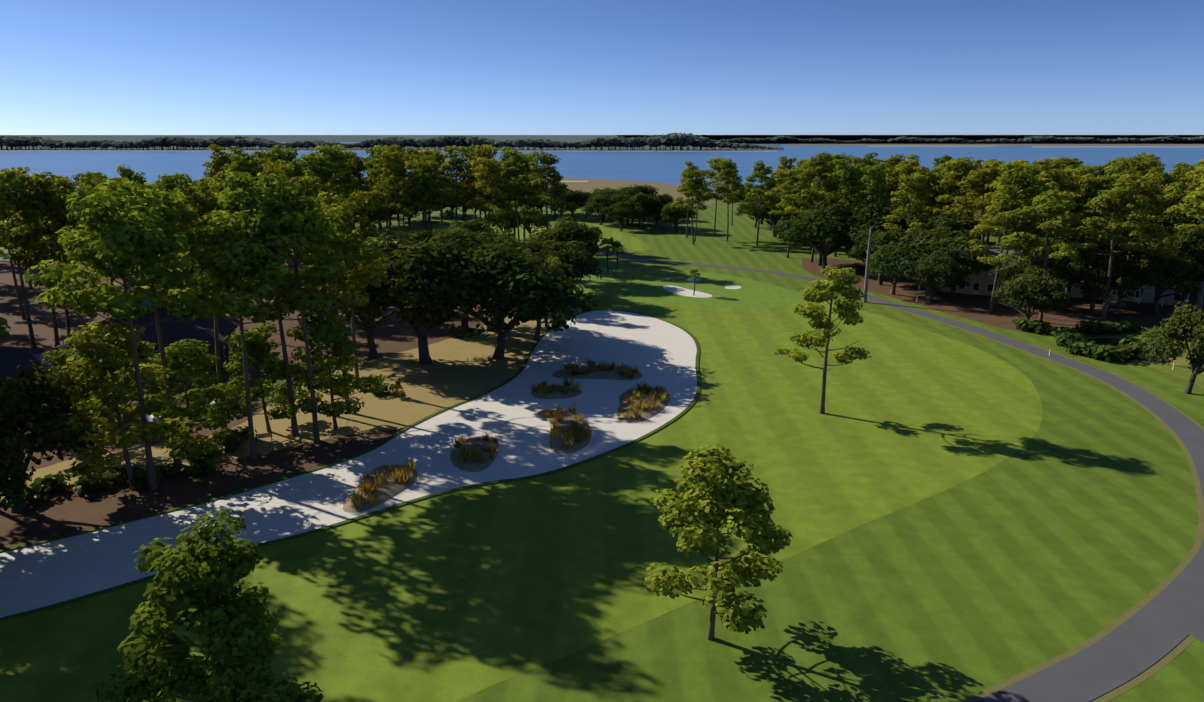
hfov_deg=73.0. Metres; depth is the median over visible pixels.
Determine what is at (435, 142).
shore tree
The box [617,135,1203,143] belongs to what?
shore land
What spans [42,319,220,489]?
pine
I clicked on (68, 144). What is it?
shore tree
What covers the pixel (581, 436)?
grass tuft
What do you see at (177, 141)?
shore tree
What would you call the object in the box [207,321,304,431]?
pine
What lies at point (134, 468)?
shrub bed
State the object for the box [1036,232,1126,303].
oak
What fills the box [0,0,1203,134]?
sky
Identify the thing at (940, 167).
pine
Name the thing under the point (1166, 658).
cart path verge
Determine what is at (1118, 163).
pine
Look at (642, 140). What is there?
shore tree
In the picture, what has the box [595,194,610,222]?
oak
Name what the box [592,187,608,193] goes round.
oak
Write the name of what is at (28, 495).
shrub bed
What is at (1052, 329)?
pond shrub
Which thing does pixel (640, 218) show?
oak
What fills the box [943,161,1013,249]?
pine
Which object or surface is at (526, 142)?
shore tree
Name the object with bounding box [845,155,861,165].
pine
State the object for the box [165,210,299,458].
pine
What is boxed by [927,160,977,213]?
pine
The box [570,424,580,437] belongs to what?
grass tuft
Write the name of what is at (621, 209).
oak
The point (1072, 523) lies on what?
ground
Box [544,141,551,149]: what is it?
shore tree
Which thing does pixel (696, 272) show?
green palm
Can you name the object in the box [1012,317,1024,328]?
pond shrub
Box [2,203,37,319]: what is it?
pine
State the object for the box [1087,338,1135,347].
pond water
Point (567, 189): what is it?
oak
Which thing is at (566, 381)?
grass tuft
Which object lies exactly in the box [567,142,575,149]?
shore tree
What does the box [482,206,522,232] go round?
oak
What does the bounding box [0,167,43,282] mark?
pine
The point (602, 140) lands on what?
shore tree
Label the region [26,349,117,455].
pine
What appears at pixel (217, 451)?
shrub bed
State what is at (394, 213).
oak
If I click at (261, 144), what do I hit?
shore tree
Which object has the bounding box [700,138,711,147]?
shore tree
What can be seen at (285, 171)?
pine
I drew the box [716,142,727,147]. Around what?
shore tree
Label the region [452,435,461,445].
grass tuft
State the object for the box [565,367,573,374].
grass tuft
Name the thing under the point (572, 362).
grass tuft
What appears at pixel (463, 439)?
grass tuft
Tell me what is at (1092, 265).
oak
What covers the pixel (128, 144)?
shore tree
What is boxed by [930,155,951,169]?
pine
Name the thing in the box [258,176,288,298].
pine
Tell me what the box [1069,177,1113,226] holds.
pine
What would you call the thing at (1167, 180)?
pine
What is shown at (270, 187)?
pine
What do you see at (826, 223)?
oak
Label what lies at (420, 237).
oak belt
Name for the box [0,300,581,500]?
grove lawn
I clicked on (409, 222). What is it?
oak
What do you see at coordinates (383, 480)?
grass tuft
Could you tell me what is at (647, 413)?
bunker island mound
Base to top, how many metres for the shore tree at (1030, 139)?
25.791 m
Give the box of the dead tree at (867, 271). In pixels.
[862,227,879,302]
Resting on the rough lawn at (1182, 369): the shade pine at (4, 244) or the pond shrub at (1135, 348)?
the pond shrub at (1135, 348)
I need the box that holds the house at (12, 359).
[0,286,243,388]
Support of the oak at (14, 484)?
on the ground at (1072, 523)
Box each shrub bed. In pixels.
[3,483,42,507]
[31,473,71,497]
[73,472,102,496]
[94,466,127,488]
[124,464,142,471]
[127,466,166,487]
[154,462,182,478]
[186,457,220,479]
[198,444,225,457]
[211,428,229,438]
[216,431,242,452]
[227,426,256,440]
[370,383,397,396]
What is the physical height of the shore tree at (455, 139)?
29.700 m
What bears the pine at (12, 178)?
on the grove soil at (62, 513)
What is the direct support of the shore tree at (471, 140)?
on the treeline at (257, 148)
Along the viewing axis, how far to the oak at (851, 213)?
232.96 m
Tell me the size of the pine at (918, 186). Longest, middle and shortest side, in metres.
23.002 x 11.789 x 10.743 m
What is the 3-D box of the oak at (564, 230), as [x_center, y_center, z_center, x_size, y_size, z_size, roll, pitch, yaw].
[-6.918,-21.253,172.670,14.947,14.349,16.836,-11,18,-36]
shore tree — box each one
[0,135,6,149]
[1,137,18,149]
[18,138,29,146]
[27,139,41,149]
[40,141,46,149]
[44,142,56,149]
[56,142,64,147]
[63,142,74,147]
[73,141,82,149]
[86,140,99,149]
[101,142,111,149]
[114,143,123,148]
[123,141,134,149]
[132,141,144,147]
[140,139,148,147]
[145,138,158,149]
[154,137,167,149]
[160,136,168,149]
[167,138,185,149]
[188,140,198,148]
[198,139,209,147]
[214,136,227,149]
[224,138,235,147]
[233,139,247,147]
[249,140,259,146]
[258,141,265,149]
[266,142,274,149]
[289,142,297,149]
[293,141,301,149]
[301,141,315,147]
[359,140,372,149]
[369,139,376,146]
[377,137,393,148]
[394,138,405,147]
[397,138,410,147]
[407,138,414,146]
[416,138,429,149]
[424,138,436,149]
[433,138,447,149]
[438,135,453,148]
[453,136,462,146]
[455,136,465,145]
[463,136,479,145]
[478,138,485,145]
[494,140,504,147]
[511,139,524,147]
[521,140,533,146]
[528,140,541,149]
[535,141,547,147]
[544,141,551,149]
[553,142,561,147]
[561,142,570,149]
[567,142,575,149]
[574,142,580,148]
[584,139,595,147]
[592,138,599,149]
[596,137,606,149]
[604,138,615,149]
[611,137,621,149]
[620,137,627,147]
[626,138,637,149]
[628,137,644,149]
[638,137,647,149]
[645,138,659,149]
[655,138,663,145]
[658,135,671,147]
[669,133,693,149]
[679,136,692,146]
[688,137,702,149]
[694,136,706,149]
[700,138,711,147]
[710,142,718,149]
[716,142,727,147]
[732,144,739,149]
[1027,137,1034,143]
[1166,135,1176,143]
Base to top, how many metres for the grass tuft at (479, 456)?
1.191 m
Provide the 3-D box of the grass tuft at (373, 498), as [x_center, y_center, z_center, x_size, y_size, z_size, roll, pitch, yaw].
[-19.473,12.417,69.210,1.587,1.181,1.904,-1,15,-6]
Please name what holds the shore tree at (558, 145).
on the treeline at (257, 148)
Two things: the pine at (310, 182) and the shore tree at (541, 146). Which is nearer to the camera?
the pine at (310, 182)
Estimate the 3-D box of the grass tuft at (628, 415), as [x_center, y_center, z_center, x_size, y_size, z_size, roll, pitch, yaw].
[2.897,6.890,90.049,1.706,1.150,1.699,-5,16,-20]
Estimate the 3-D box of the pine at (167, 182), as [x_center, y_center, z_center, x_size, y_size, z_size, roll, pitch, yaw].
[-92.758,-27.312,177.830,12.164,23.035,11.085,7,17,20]
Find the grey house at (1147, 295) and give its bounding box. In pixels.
[1060,255,1193,307]
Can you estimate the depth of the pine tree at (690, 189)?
229.85 m
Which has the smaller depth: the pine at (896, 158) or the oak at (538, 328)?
the oak at (538, 328)
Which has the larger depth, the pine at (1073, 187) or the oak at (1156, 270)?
the pine at (1073, 187)
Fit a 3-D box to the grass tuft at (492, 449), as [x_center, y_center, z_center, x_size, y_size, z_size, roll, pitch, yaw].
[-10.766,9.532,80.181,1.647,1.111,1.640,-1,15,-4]
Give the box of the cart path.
[516,241,1203,701]
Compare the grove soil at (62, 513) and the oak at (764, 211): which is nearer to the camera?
the grove soil at (62, 513)
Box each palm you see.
[688,268,701,294]
[1139,326,1166,362]
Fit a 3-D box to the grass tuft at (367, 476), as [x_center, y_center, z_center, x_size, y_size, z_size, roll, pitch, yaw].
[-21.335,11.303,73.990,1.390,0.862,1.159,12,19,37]
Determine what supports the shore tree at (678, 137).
on the treeline at (257, 148)
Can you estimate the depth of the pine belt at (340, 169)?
207.41 m
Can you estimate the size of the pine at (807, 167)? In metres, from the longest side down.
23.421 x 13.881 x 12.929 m
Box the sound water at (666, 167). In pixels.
[0,142,1203,192]
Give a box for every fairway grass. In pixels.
[0,284,1042,701]
[363,219,649,250]
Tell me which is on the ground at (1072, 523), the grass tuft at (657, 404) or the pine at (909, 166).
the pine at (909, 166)
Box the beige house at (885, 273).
[869,260,911,277]
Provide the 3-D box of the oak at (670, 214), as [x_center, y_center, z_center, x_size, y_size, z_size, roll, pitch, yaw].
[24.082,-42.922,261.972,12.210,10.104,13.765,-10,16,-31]
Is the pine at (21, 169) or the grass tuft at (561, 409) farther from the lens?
the pine at (21, 169)
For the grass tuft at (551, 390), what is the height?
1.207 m
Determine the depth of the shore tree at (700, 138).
1646.28 m
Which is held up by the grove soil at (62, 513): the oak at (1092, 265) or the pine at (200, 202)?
the pine at (200, 202)
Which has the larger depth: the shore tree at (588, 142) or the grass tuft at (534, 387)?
the shore tree at (588, 142)
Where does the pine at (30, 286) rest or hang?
on the grove soil at (62, 513)
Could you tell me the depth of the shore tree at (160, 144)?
1665.65 m
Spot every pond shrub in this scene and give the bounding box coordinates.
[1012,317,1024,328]
[1017,318,1051,333]
[1046,326,1061,334]
[1052,326,1077,338]
[1055,332,1087,348]
[1064,341,1095,355]
[1075,320,1105,334]
[1079,345,1103,358]
[1091,344,1131,361]
[1095,321,1122,333]
[1117,320,1144,332]
[1117,338,1148,359]
[1137,338,1161,353]
[1141,332,1163,343]
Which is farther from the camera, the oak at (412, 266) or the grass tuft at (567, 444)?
the oak at (412, 266)
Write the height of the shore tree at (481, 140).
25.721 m
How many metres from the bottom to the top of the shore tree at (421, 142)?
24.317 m
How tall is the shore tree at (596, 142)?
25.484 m
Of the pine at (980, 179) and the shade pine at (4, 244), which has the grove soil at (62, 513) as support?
the shade pine at (4, 244)
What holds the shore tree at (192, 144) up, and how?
on the treeline at (257, 148)
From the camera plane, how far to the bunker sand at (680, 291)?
162.95 m
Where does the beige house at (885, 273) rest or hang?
on the woodland soil at (1071, 314)
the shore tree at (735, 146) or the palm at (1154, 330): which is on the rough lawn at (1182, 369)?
the palm at (1154, 330)
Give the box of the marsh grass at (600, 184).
[324,177,715,207]
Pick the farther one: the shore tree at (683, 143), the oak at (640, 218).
the shore tree at (683, 143)
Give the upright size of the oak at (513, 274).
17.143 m
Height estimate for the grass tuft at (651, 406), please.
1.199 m
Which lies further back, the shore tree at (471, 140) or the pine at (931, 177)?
the shore tree at (471, 140)
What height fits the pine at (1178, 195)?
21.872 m
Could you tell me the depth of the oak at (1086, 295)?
153.83 m
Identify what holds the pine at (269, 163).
on the grove soil at (62, 513)
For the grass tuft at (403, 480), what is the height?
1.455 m
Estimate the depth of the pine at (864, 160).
217.62 m
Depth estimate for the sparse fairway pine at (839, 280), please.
87.96 m
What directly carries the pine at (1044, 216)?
on the woodland soil at (1071, 314)
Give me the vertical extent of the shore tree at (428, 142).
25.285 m
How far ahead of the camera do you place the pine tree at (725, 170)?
236.15 m
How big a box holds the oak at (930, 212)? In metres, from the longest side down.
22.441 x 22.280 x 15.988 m
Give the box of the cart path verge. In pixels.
[600,250,1203,701]
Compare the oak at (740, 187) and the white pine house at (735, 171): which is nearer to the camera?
the white pine house at (735, 171)
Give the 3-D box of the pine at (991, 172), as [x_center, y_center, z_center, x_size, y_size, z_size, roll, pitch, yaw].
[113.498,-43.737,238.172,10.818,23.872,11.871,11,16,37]
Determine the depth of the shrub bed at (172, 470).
75.01 m
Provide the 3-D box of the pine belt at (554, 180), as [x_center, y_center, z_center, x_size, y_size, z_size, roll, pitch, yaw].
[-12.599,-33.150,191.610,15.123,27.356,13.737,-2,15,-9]
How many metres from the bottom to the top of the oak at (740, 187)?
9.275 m
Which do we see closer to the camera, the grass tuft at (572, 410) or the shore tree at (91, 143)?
the grass tuft at (572, 410)
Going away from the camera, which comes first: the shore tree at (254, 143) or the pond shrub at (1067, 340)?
the pond shrub at (1067, 340)
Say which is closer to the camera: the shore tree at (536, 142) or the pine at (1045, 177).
the pine at (1045, 177)
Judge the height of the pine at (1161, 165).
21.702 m
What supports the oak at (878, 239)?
on the woodland soil at (1071, 314)
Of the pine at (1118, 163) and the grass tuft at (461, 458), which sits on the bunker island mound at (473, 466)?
the grass tuft at (461, 458)
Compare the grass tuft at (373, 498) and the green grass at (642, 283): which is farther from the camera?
the green grass at (642, 283)
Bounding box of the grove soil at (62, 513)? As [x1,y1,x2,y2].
[0,260,516,548]
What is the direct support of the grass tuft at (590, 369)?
on the bunker island mound at (613, 374)
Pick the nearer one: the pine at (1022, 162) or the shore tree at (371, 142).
the pine at (1022, 162)
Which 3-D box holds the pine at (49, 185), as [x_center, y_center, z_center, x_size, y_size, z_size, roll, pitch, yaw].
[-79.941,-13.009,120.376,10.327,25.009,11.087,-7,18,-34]
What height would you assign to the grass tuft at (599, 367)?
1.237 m
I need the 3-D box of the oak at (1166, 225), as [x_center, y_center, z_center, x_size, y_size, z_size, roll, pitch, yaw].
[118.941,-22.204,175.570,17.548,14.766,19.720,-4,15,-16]
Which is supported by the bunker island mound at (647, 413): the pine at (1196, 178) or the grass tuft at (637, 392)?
the grass tuft at (637, 392)
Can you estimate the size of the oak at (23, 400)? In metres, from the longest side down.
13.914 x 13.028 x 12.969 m
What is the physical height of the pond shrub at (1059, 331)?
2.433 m
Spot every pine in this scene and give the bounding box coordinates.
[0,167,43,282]
[0,169,65,347]
[0,172,76,346]
[0,218,18,250]
[0,317,10,337]
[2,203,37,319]
[2,210,41,288]
[16,177,84,339]
[22,184,209,489]
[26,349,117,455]
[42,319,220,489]
[43,175,82,281]
[66,175,121,285]
[67,177,245,464]
[70,171,107,190]
[93,508,323,701]
[116,164,148,209]
[138,339,234,448]
[150,180,259,430]
[157,172,199,219]
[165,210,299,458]
[182,176,196,191]
[194,176,215,230]
[199,172,346,435]
[205,188,302,399]
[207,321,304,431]
[208,170,257,332]
[239,196,371,442]
[257,145,313,268]
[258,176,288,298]
[263,161,296,270]
[264,164,295,270]
[282,204,384,410]
[283,306,384,429]
[285,176,329,214]
[288,180,318,205]
[304,190,390,387]
[371,151,420,237]
[544,256,562,314]
[644,443,792,639]
[763,169,797,241]
[769,166,790,190]
[772,156,796,174]
[774,266,871,413]
[784,154,844,261]
[785,159,814,185]
[791,161,823,204]
[809,151,854,202]
[811,154,851,190]
[814,159,867,256]
[839,164,871,214]
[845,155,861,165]
[847,165,891,215]
[849,152,883,201]
[868,158,890,202]
[868,168,909,204]
[879,154,906,203]
[881,174,931,280]
[883,153,928,200]
[900,169,946,213]
[904,165,946,213]
[922,157,977,215]
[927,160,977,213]
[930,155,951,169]
[935,164,958,204]
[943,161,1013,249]
[943,172,990,236]
[968,193,1033,312]
[970,187,1014,245]
[972,159,998,238]
[974,159,1042,235]
[978,161,1045,304]
[984,160,1004,241]
[996,189,1081,319]
[1008,176,1059,297]
[1013,157,1079,258]
[1041,169,1085,235]
[1054,156,1078,174]
[1058,165,1093,193]
[1066,173,1095,211]
[1068,157,1084,164]
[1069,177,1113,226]
[1072,178,1157,320]
[1073,161,1141,220]
[1080,165,1109,193]
[1092,156,1168,215]
[1097,173,1179,313]
[1110,158,1148,211]
[1131,153,1146,159]
[1136,167,1187,233]
[1142,153,1164,169]
[1148,181,1194,236]
[1152,164,1164,171]
[1167,161,1203,300]
[1169,162,1198,183]
[1173,159,1203,223]
[1177,167,1198,204]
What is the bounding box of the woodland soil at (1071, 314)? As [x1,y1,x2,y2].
[802,258,1203,337]
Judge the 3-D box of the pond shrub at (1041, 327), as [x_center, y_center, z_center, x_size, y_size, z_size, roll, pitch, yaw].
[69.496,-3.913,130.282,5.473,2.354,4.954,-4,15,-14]
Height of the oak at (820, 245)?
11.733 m
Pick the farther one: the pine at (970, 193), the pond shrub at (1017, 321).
the pine at (970, 193)
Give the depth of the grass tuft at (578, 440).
82.71 m
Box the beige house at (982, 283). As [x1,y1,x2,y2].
[941,245,1022,296]
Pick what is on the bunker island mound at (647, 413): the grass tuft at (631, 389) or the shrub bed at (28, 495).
the grass tuft at (631, 389)
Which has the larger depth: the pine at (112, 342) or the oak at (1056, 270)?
the oak at (1056, 270)
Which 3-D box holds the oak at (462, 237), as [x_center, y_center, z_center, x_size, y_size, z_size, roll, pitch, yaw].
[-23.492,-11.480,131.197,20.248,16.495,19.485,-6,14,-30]
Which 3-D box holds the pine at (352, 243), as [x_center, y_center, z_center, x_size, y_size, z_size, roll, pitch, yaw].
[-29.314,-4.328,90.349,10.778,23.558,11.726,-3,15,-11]
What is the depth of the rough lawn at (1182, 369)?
110.91 m
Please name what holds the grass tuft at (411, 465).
on the bunker island mound at (392, 489)
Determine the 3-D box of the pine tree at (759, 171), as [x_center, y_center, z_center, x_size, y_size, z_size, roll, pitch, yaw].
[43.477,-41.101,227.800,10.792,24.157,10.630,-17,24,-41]
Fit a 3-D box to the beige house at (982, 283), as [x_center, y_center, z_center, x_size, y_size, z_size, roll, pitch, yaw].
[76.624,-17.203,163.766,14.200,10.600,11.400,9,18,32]
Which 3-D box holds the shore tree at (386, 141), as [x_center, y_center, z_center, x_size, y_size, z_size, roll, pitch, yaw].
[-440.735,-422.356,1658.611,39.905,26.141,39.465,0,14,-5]
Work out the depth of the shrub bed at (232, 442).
81.22 m
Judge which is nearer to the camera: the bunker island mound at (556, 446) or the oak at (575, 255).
the bunker island mound at (556, 446)
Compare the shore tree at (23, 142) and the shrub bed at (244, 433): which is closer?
the shrub bed at (244, 433)
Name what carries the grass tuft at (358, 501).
on the bunker island mound at (392, 489)
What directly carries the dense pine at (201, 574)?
on the ground at (1072, 523)
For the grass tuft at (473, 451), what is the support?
on the bunker island mound at (473, 466)
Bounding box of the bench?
[255,432,272,440]
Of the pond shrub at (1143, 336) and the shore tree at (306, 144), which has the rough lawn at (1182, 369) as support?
the pond shrub at (1143, 336)
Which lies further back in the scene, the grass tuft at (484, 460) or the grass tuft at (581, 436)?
the grass tuft at (581, 436)
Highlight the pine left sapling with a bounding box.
[391,379,405,397]
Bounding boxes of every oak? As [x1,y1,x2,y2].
[0,360,97,512]
[0,434,36,510]
[304,240,428,357]
[337,229,524,364]
[352,206,387,225]
[368,198,400,229]
[391,201,411,225]
[410,243,599,358]
[419,227,516,328]
[449,190,469,219]
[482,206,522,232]
[511,262,575,339]
[519,210,552,236]
[538,188,573,217]
[549,189,589,219]
[551,185,572,214]
[574,192,593,217]
[582,196,616,224]
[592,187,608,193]
[592,188,616,218]
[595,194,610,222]
[600,201,639,230]
[606,189,640,224]
[615,187,638,192]
[624,192,661,229]
[629,184,658,197]
[630,197,661,226]
[644,202,665,225]
[653,193,673,219]
[653,202,679,228]
[660,202,698,232]
[728,184,746,202]
[733,184,768,223]
[735,196,767,226]
[743,189,791,236]
[769,202,872,268]
[780,202,816,246]
[790,228,844,265]
[815,198,855,216]
[844,239,865,272]
[848,227,922,284]
[849,200,931,238]
[868,244,928,294]
[883,227,961,290]
[895,203,961,218]
[896,254,971,303]
[913,237,992,296]
[916,215,989,245]
[917,210,947,225]
[989,254,1074,309]
[991,273,1071,327]
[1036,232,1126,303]
[1048,218,1131,298]
[1062,246,1144,313]
[1103,216,1177,237]
[1113,223,1198,268]
[1121,249,1201,314]
[1133,224,1203,309]
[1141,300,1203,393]
[1154,216,1178,229]
[1177,219,1203,232]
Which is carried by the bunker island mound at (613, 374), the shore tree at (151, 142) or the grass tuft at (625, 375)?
the grass tuft at (625, 375)
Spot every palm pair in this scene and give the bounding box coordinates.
[599,237,616,271]
[610,240,625,270]
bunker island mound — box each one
[343,464,417,512]
[450,436,498,471]
[531,385,581,398]
[538,409,590,453]
[552,365,641,379]
[617,388,670,422]
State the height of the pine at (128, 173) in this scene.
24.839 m
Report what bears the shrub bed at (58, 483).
on the grove lawn at (448, 377)
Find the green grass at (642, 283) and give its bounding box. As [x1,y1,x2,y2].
[576,267,806,307]
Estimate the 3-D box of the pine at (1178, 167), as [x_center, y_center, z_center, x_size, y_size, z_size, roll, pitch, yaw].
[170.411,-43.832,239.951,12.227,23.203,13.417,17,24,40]
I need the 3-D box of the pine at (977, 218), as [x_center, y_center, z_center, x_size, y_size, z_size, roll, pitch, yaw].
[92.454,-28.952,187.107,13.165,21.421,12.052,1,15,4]
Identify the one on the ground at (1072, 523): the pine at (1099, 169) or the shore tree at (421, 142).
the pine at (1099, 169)
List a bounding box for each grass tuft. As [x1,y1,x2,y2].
[348,489,368,507]
[359,478,376,494]
[361,470,371,478]
[363,479,380,492]
[364,489,381,504]
[369,471,389,485]
[371,470,384,477]
[381,461,395,472]
[387,469,405,482]
[391,465,404,477]
[397,469,413,484]
[402,456,415,471]
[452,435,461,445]
[455,451,469,462]
[459,435,467,442]
[459,447,476,461]
[469,445,480,456]
[473,449,486,462]
[479,443,489,451]
[479,454,489,463]
[480,432,491,440]
[485,443,497,453]
[527,383,541,391]
[536,386,548,395]
[546,409,555,416]
[547,383,556,392]
[548,429,559,438]
[554,408,563,414]
[554,413,564,421]
[558,383,569,394]
[558,430,574,448]
[560,422,572,431]
[561,376,573,385]
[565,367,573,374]
[566,401,580,413]
[568,359,578,367]
[568,381,584,392]
[570,418,583,429]
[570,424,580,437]
[572,412,582,419]
[572,432,584,443]
[572,432,586,440]
[575,421,585,431]
[582,427,592,437]
[583,363,598,372]
[594,364,606,370]
[603,363,610,370]
[620,368,630,376]
[620,408,634,418]
[623,395,633,402]
[627,385,634,392]
[628,369,635,377]
[629,389,643,398]
[630,365,638,373]
[632,407,642,417]
[634,380,646,391]
[634,400,646,410]
[640,385,653,393]
[644,398,658,408]
[645,392,656,400]
[649,399,660,407]
[657,390,668,401]
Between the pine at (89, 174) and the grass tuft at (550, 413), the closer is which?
the grass tuft at (550, 413)
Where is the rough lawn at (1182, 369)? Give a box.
[1128,332,1203,387]
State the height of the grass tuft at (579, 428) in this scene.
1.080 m
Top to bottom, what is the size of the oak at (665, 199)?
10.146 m
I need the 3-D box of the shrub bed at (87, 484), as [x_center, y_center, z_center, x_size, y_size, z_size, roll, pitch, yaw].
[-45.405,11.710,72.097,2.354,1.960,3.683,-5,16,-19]
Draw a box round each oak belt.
[394,229,432,244]
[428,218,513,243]
[477,230,532,262]
[521,236,554,255]
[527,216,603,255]
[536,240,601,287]
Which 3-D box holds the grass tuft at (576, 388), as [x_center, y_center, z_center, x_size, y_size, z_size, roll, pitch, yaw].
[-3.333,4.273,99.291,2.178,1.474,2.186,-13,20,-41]
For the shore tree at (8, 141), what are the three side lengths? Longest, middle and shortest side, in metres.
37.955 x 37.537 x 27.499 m
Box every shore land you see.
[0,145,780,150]
[1,135,617,141]
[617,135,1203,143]
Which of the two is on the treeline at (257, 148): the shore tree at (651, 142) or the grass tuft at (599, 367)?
the shore tree at (651, 142)
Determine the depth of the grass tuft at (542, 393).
97.81 m
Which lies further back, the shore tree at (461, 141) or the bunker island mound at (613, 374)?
the shore tree at (461, 141)
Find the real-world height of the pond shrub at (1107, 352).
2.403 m
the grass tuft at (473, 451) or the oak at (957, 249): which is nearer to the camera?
the grass tuft at (473, 451)
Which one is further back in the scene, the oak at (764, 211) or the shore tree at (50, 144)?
the shore tree at (50, 144)
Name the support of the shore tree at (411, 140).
on the treeline at (257, 148)
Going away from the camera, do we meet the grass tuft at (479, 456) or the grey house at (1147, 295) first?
the grass tuft at (479, 456)
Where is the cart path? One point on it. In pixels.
(1146, 637)
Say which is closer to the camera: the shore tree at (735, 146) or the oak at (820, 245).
the oak at (820, 245)
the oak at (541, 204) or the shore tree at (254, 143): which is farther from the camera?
the shore tree at (254, 143)
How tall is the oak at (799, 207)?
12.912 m
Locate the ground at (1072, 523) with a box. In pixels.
[0,197,1203,701]
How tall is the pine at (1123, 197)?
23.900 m
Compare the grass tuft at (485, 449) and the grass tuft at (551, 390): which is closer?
the grass tuft at (485, 449)
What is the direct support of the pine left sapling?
on the grove soil at (62, 513)
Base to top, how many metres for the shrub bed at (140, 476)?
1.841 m
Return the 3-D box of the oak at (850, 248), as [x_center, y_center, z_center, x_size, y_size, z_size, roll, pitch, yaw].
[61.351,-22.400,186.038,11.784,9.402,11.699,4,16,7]
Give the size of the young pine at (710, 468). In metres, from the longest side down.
12.528 x 9.504 x 8.763 m
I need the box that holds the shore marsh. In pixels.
[787,144,1203,145]
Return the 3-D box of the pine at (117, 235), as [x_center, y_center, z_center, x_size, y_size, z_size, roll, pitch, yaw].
[-39.523,-0.202,68.248,12.370,27.016,13.465,-6,16,-21]
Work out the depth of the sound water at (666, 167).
1134.62 m
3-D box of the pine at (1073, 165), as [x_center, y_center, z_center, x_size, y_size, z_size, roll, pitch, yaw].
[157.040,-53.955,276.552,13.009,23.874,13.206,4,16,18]
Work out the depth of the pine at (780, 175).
276.13 m
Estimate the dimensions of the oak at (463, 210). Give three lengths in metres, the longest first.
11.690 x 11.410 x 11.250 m
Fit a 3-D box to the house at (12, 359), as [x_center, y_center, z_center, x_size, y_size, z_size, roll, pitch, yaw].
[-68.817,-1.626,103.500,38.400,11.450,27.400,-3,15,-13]
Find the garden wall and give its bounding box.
[146,394,216,423]
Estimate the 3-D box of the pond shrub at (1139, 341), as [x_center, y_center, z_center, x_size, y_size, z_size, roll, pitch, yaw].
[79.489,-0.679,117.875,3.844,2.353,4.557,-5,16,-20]
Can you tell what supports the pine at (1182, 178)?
on the ground at (1072, 523)
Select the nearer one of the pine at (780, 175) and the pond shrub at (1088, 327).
the pond shrub at (1088, 327)
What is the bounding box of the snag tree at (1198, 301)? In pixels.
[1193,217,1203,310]
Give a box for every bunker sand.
[0,310,696,617]
[663,285,711,297]
[725,285,740,288]
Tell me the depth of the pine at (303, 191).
152.10 m

